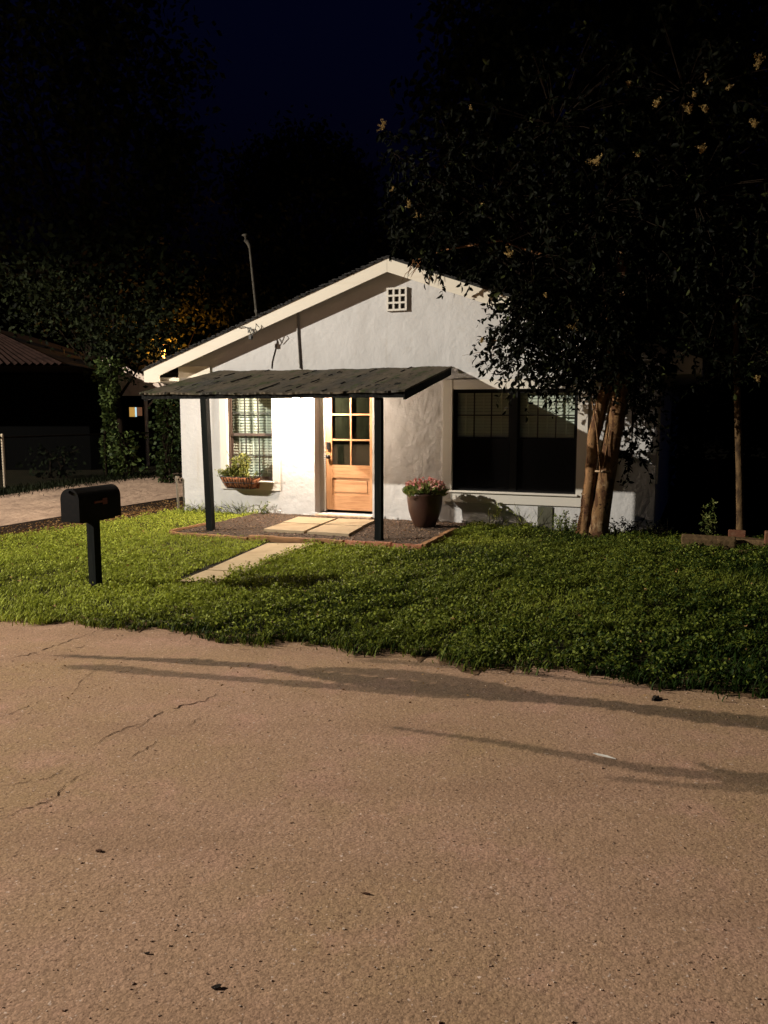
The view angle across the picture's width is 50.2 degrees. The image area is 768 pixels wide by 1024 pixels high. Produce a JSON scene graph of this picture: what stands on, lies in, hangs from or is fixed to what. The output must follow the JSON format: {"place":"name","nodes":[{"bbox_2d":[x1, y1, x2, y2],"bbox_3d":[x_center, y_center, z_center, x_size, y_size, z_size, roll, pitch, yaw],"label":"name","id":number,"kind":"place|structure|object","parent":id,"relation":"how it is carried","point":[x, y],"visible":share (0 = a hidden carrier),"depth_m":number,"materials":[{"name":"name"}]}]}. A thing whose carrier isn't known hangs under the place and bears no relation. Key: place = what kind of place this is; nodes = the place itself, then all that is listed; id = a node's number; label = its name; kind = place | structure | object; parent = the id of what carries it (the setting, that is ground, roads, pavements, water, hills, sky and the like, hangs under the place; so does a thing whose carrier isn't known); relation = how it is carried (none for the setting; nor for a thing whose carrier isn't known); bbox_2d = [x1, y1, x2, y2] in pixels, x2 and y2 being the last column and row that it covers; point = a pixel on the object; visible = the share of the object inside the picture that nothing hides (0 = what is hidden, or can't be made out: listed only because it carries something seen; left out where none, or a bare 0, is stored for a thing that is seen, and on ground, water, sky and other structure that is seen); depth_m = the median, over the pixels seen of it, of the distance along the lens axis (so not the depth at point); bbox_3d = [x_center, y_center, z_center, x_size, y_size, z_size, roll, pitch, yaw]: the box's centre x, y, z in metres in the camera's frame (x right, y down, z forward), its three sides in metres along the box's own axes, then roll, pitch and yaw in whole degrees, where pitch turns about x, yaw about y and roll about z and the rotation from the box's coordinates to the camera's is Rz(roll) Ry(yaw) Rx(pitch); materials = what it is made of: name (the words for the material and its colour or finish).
{"place":"outdoors","nodes":[
{"label":"outdoors","id":0,"kind":"place"},
{"bbox_2d":[0,471,182,525],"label":"driveway","id":1,"kind":"structure","parent":0,"point":[25,507],"depth_m":16.18,"materials":[{"name":"beige concrete"}]},
{"bbox_2d":[0,499,182,535],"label":"dirt strip","id":2,"kind":"object","parent":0,"point":[18,526],"visible":0.29,"depth_m":12.74,"materials":[{"name":"brown soil"}]},
{"bbox_2d":[0,500,182,540],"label":"leaf litter","id":3,"kind":"object","parent":2,"relation":"on","point":[126,514],"visible":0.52,"depth_m":13.09,"materials":[{"name":"plant"}]},
{"bbox_2d":[175,476,179,510],"bbox_3d":[-3.513,-0.307,13.939,0.067,0.613,0.051,0,7,0],"label":"standpipe","id":4,"kind":"object","parent":2,"relation":"on","point":[177,488],"visible":0.84,"depth_m":13.92,"materials":[{"name":"grey metal"}]},
{"bbox_2d":[177,543,314,584],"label":"path","id":5,"kind":"structure","parent":0,"point":[253,555],"depth_m":9.22,"materials":[{"name":"concrete"}]},
{"bbox_2d":[176,512,467,543],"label":"porch floor","id":6,"kind":"structure","parent":0,"point":[392,537],"depth_m":11.54,"materials":[{"name":"brown gravel"}]},
{"bbox_2d":[251,501,276,513],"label":"leafy weed","id":7,"kind":"object","parent":6,"relation":"on","point":[264,508],"visible":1,"depth_m":13.30,"materials":[{"name":"green plant"}]},
{"bbox_2d":[264,523,318,533],"bbox_3d":[-1.287,0.231,11.541,0.617,0.045,0.710,2,7,16],"label":"concrete paver","id":8,"kind":"object","parent":6,"relation":"on","point":[297,528],"visible":0.93,"depth_m":11.44,"materials":[{"name":"beige concrete"}]},
{"bbox_2d":[282,517,335,525],"bbox_3d":[-1.119,0.144,12.243,0.620,0.045,0.689,2,7,16],"label":"concrete paver","id":9,"kind":"object","parent":6,"relation":"on","point":[312,520],"visible":0.64,"depth_m":12.20,"materials":[{"name":"beige concrete"}]},
{"bbox_2d":[307,525,362,536],"bbox_3d":[-0.666,0.256,11.333,0.607,0.045,0.764,2,7,15],"label":"concrete paver","id":10,"kind":"object","parent":6,"relation":"on","point":[341,530],"visible":0.93,"depth_m":11.18,"materials":[{"name":"beige concrete"}]},
{"bbox_2d":[324,518,373,527],"bbox_3d":[-0.496,0.168,12.054,0.583,0.045,0.663,2,7,16],"label":"concrete paver","id":11,"kind":"object","parent":6,"relation":"on","point":[364,523],"visible":0.71,"depth_m":11.98,"materials":[{"name":"beige concrete"}]},
{"bbox_2d":[402,476,449,527],"bbox_3d":[0.606,-0.153,11.787,0.698,0.731,0.686,0,7,0],"label":"flower pot","id":12,"kind":"object","parent":6,"relation":"on","point":[424,499],"visible":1,"depth_m":11.62,"materials":[{"name":"brown ceramic"}]},
{"bbox_2d":[0,615,767,1023],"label":"road","id":13,"kind":"structure","parent":0,"point":[682,753],"depth_m":3.26,"materials":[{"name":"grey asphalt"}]},
{"bbox_2d":[211,984,221,988],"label":"dead leaf","id":14,"kind":"object","parent":13,"relation":"on","point":[216,986],"visible":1,"depth_m":2.42,"materials":[{"name":"black"}]},
{"bbox_2d":[0,654,762,705],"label":"road litter","id":15,"kind":"object","parent":13,"relation":"on","point":[322,671],"visible":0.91,"depth_m":5.19,"materials":[{"name":"brown plant"}]},
{"bbox_2d":[593,753,615,758],"bbox_3d":[1.092,1.206,4.052,0.118,0.005,0.019,5,8,33],"label":"paper scrap","id":16,"kind":"object","parent":13,"relation":"on","point":[604,755],"visible":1,"depth_m":4.05,"materials":[{"name":"beige paper"}]},
{"bbox_2d":[0,505,767,701],"bbox_3d":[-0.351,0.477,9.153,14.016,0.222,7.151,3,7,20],"label":"lawn grass","id":17,"kind":"structure","parent":0,"point":[549,573],"depth_m":7.43,"materials":[{"name":"green plant"}]},
{"bbox_2d":[60,484,120,587],"bbox_3d":[-2.795,0.271,7.866,0.223,1.042,0.608,3,8,21],"label":"mailbox","id":18,"kind":"object","parent":17,"relation":"on","point":[91,507],"visible":0.88,"depth_m":7.82,"materials":[{"name":"black metal"}]},
{"bbox_2d":[60,488,82,522],"bbox_3d":[-2.898,-0.061,7.570,0.215,0.311,0.062,3,8,21],"label":"door","id":19,"kind":"structure","parent":18,"relation":"in","point":[70,499],"depth_m":7.56,"materials":[{"name":"black paint"}]},
{"bbox_2d":[177,500,225,513],"bbox_3d":[-2.937,-0.086,13.694,0.969,0.310,1.094,-6,9,-41],"label":"grass tuft","id":20,"kind":"object","parent":17,"relation":"on","point":[192,507],"visible":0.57,"depth_m":13.66,"materials":[{"name":"green plant"}]},
{"bbox_2d":[214,501,258,514],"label":"grass tuft","id":21,"kind":"object","parent":17,"relation":"on","point":[238,510],"visible":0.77,"depth_m":13.41,"materials":[{"name":"green plant"}]},
{"bbox_2d":[479,502,510,527],"bbox_3d":[1.650,0.015,11.970,0.479,0.453,0.433,-6,9,-42],"label":"grass tuft","id":22,"kind":"object","parent":17,"relation":"on","point":[496,516],"visible":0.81,"depth_m":11.91,"materials":[{"name":"green plant"}]},
{"bbox_2d":[511,503,544,530],"bbox_3d":[1.978,0.052,11.752,0.612,0.434,0.377,-1,7,-9],"label":"grass tuft","id":23,"kind":"object","parent":17,"relation":"on","point":[522,515],"visible":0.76,"depth_m":11.71,"materials":[{"name":"green plant"}]},
{"bbox_2d":[550,510,569,532],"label":"leafy weed","id":24,"kind":"object","parent":17,"relation":"on","point":[559,525],"visible":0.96,"depth_m":11.45,"materials":[{"name":"green plant"}]},
{"bbox_2d":[564,519,576,532],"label":"leafy weed","id":25,"kind":"object","parent":17,"relation":"on","point":[573,526],"visible":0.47,"depth_m":11.36,"materials":[{"name":"green plant"}]},
{"bbox_2d":[376,0,767,538],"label":"privet tree","id":26,"kind":"object","parent":17,"relation":"on","point":[620,333],"visible":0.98,"depth_m":10.01,"materials":[{"name":"green plant"}]},
{"bbox_2d":[610,516,643,534],"bbox_3d":[3.306,0.194,11.177,0.449,0.292,0.457,6,9,42],"label":"leafy weed","id":27,"kind":"object","parent":17,"relation":"on","point":[630,528],"visible":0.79,"depth_m":11.15,"materials":[{"name":"green plant"}]},
{"bbox_2d":[543,108,767,529],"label":"slim tree","id":28,"kind":"object","parent":17,"relation":"on","point":[740,524],"visible":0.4,"depth_m":10.39,"materials":[{"name":"green plant"}]},
{"bbox_2d":[644,519,672,537],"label":"leafy weed","id":29,"kind":"object","parent":17,"relation":"on","point":[659,532],"visible":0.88,"depth_m":10.97,"materials":[{"name":"green plant"}]},
{"bbox_2d":[681,534,735,549],"bbox_3d":[4.030,0.387,10.183,0.646,0.183,0.228,2,7,18],"label":"edging stone","id":30,"kind":"object","parent":17,"relation":"on","point":[728,542],"visible":0.61,"depth_m":10.11,"materials":[{"name":"brown stone"}]},
{"bbox_2d":[728,529,745,536],"bbox_3d":[4.475,0.330,10.394,0.205,0.214,0.097,3,8,21],"label":"loose brick","id":31,"kind":"object","parent":17,"relation":"on","point":[737,533],"visible":0.49,"depth_m":10.35,"materials":[{"name":"red brick"}]},
{"bbox_2d":[731,536,763,547],"bbox_3d":[4.562,0.391,10.257,0.444,0.146,0.209,4,8,27],"label":"edging stone","id":32,"kind":"object","parent":17,"relation":"on","point":[751,541],"visible":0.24,"depth_m":10.18,"materials":[{"name":"brown stone"}]},
{"bbox_2d":[764,530,767,545],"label":"loose brick","id":33,"kind":"object","parent":17,"relation":"on","point":[766,537],"visible":0.55,"depth_m":10.03,"materials":[{"name":"red brick"}]},
{"bbox_2d":[0,415,767,550],"bbox_3d":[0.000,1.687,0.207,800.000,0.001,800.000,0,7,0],"label":"ground","id":34,"kind":"structure","parent":0,"point":[682,515],"depth_m":15.07,"materials":[{"name":"brown soil"}]},
{"bbox_2d":[15,443,85,477],"bbox_3d":[-8.461,-1.296,21.037,1.740,0.976,0.916,0,7,0],"label":"leafy bush","id":35,"kind":"object","parent":34,"relation":"on","point":[52,461],"visible":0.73,"depth_m":20.98,"materials":[{"name":"green plant"}]},
{"bbox_2d":[0,330,143,469],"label":"neighbour house","id":36,"kind":"structure","parent":34,"relation":"on","point":[55,396],"depth_m":23.73,"materials":[{"name":"black"}]},
{"bbox_2d":[0,469,176,497],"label":"verge weeds","id":37,"kind":"object","parent":34,"relation":"on","point":[91,480],"visible":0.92,"depth_m":18.72,"materials":[{"name":"green plant"}]},
{"bbox_2d":[0,431,179,486],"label":"wire fence","id":38,"kind":"object","parent":34,"relation":"on","point":[3,459],"visible":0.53,"depth_m":19.82,"materials":[{"name":"grey metal"}]},
{"bbox_2d":[0,240,196,467],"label":"leafy tree","id":39,"kind":"object","parent":34,"relation":"on","point":[130,354],"visible":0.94,"depth_m":22.66,"materials":[{"name":"green plant"}]},
{"bbox_2d":[90,356,127,474],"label":"ivy column","id":40,"kind":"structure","parent":34,"relation":"on","point":[108,403],"depth_m":21.25,"materials":[{"name":"green plant"}]},
{"bbox_2d":[102,430,148,477],"bbox_3d":[-6.570,-1.435,20.791,1.165,1.306,0.920,-2,7,-14],"label":"leafy bush","id":41,"kind":"object","parent":34,"relation":"on","point":[123,456],"visible":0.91,"depth_m":20.73,"materials":[{"name":"green plant"}]},
{"bbox_2d":[80,356,181,465],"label":"back shed","id":42,"kind":"structure","parent":34,"relation":"on","point":[138,414],"depth_m":26.23,"materials":[{"name":"black wood"}]},
{"bbox_2d":[129,406,143,417],"bbox_3d":[-7.954,-3.209,26.298,0.520,0.360,0.053,2,7,14],"label":"window","id":43,"kind":"structure","parent":42,"relation":"in","point":[134,411],"depth_m":26.27,"materials":[{"name":"yellow"}]},
{"bbox_2d":[0,0,263,358],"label":"tall tree","id":44,"kind":"object","parent":34,"relation":"on","point":[87,236],"visible":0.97,"depth_m":25.25,"materials":[{"name":"green plant"}]},
{"bbox_2d":[79,268,237,360],"bbox_3d":[-8.274,-5.556,30.901,5.622,7.111,3.022,0,7,0],"label":"tree","id":45,"kind":"object","parent":34,"relation":"on","point":[182,315],"visible":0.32,"depth_m":30.83,"materials":[{"name":"green plant"}]},
{"bbox_2d":[147,399,181,482],"bbox_3d":[-5.118,-1.702,19.454,1.027,2.153,1.093,-4,8,-27],"label":"leafy bush","id":46,"kind":"object","parent":34,"relation":"on","point":[169,462],"visible":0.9,"depth_m":19.37,"materials":[{"name":"green plant"}]},
{"bbox_2d":[169,523,205,532],"bbox_3d":[-2.782,0.237,11.685,0.099,0.081,0.791,3,8,23],"label":"edging timber","id":47,"kind":"object","parent":34,"relation":"on","point":[188,527],"visible":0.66,"depth_m":11.62,"materials":[{"name":"brown wood"}]},
{"bbox_2d":[170,531,247,540],"bbox_3d":[-2.351,0.326,11.022,1.200,0.066,0.098,3,8,22],"label":"edging timber","id":48,"kind":"object","parent":34,"relation":"on","point":[209,535],"visible":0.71,"depth_m":11.00,"materials":[{"name":"brown wood"}]},
{"bbox_2d":[130,250,329,360],"bbox_3d":[-6.853,-7.471,37.143,10.857,9.401,6.022,0,7,0],"label":"tree","id":49,"kind":"object","parent":34,"relation":"on","point":[213,332],"visible":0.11,"depth_m":36.33,"materials":[{"name":"green plant"}]},
{"bbox_2d":[248,535,344,545],"bbox_3d":[-1.141,0.369,10.576,1.340,0.090,0.111,3,7,20],"label":"edging timber","id":50,"kind":"object","parent":34,"relation":"on","point":[273,538],"visible":0.74,"depth_m":10.56,"materials":[{"name":"brown wood"}]},
{"bbox_2d":[185,91,421,325],"bbox_3d":[-2.354,-9.120,32.233,10.671,13.872,6.627,0,7,0],"label":"round tree","id":51,"kind":"object","parent":34,"relation":"on","point":[341,194],"visible":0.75,"depth_m":31.01,"materials":[{"name":"green plant"}]},
{"bbox_2d":[344,540,365,546],"bbox_3d":[-0.356,0.404,10.293,0.270,0.089,0.108,3,8,21],"label":"edging brick","id":52,"kind":"object","parent":34,"relation":"on","point":[350,542],"visible":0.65,"depth_m":10.26,"materials":[{"name":"red brick"}]},
{"bbox_2d":[366,541,391,547],"bbox_3d":[-0.059,0.414,10.187,0.320,0.095,0.104,2,7,19],"label":"edging brick","id":53,"kind":"object","parent":34,"relation":"on","point":[378,543],"visible":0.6,"depth_m":10.15,"materials":[{"name":"red brick"}]},
{"bbox_2d":[392,543,422,549],"bbox_3d":[0.287,0.433,10.060,0.380,0.089,0.109,3,7,20],"label":"edging brick","id":54,"kind":"object","parent":34,"relation":"on","point":[420,546],"visible":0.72,"depth_m":10.02,"materials":[{"name":"red brick"}]},
{"bbox_2d":[139,255,704,540],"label":"cottage","id":55,"kind":"structure","parent":34,"relation":"on","point":[372,369],"depth_m":12.23,"materials":[{"name":"white paint"}]},
{"bbox_2d":[214,450,260,488],"bbox_3d":[-2.366,-0.686,13.324,0.836,0.628,0.298,3,8,21],"label":"window planter","id":56,"kind":"object","parent":55,"relation":"attached to","point":[238,478],"visible":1,"depth_m":13.29,"materials":[{"name":"brown wicker"}]},
{"bbox_2d":[219,398,280,490],"bbox_3d":[-2.160,-1.247,13.447,1.100,1.753,0.287,3,8,21],"label":"window","id":57,"kind":"structure","parent":55,"relation":"in","point":[250,426],"depth_m":13.48,"materials":[{"name":"white metal"}]},
{"bbox_2d":[242,234,260,315],"bbox_3d":[-2.389,-3.899,14.842,0.331,2.195,0.148,-1,7,-4],"label":"service mast","id":58,"kind":"object","parent":55,"relation":"attached to","point":[249,245],"visible":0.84,"depth_m":14.77,"materials":[{"name":"grey metal"}]},
{"bbox_2d":[325,398,371,510],"bbox_3d":[-0.528,-1.022,12.958,0.870,2.010,0.112,3,8,21],"label":"door","id":59,"kind":"structure","parent":55,"relation":"in","point":[348,420],"depth_m":13.00,"materials":[{"name":"brown wood"}]},
{"bbox_2d":[442,379,588,506],"bbox_3d":[1.889,-1.018,11.888,2.100,1.796,0.282,3,8,21],"label":"window","id":60,"kind":"structure","parent":55,"relation":"in","point":[490,456],"depth_m":11.87,"materials":[{"name":"black glass"}]},
{"bbox_2d":[421,528,458,549],"bbox_3d":[0.742,0.343,10.780,0.111,0.091,1.530,3,7,20],"label":"edging timber","id":61,"kind":"object","parent":34,"relation":"on","point":[440,537],"visible":0.77,"depth_m":10.66,"materials":[{"name":"brown wood"}]},
{"bbox_2d":[387,0,767,318],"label":"tall tree","id":62,"kind":"object","parent":34,"relation":"on","point":[626,21],"visible":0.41,"depth_m":25.56,"materials":[{"name":"green plant"}]},
{"bbox_2d":[403,102,767,347],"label":"dark tree","id":63,"kind":"object","parent":34,"relation":"on","point":[464,264],"visible":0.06,"depth_m":28.36,"materials":[{"name":"green plant"}]},
{"bbox_2d":[644,0,767,446],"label":"dark tree","id":64,"kind":"object","parent":34,"relation":"on","point":[750,316],"visible":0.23,"depth_m":23.07,"materials":[{"name":"green plant"}]},
{"bbox_2d":[699,499,717,534],"bbox_3d":[4.355,0.078,11.045,0.239,0.554,0.264,-3,8,-22],"label":"leafy weed","id":65,"kind":"object","parent":34,"relation":"on","point":[710,524],"visible":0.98,"depth_m":11.03,"materials":[{"name":"green plant"}]},
{"bbox_2d":[0,0,767,414],"label":"sky","id":66,"kind":"structure","parent":0,"point":[341,59],"materials":[{"name":"black"}]}
]}

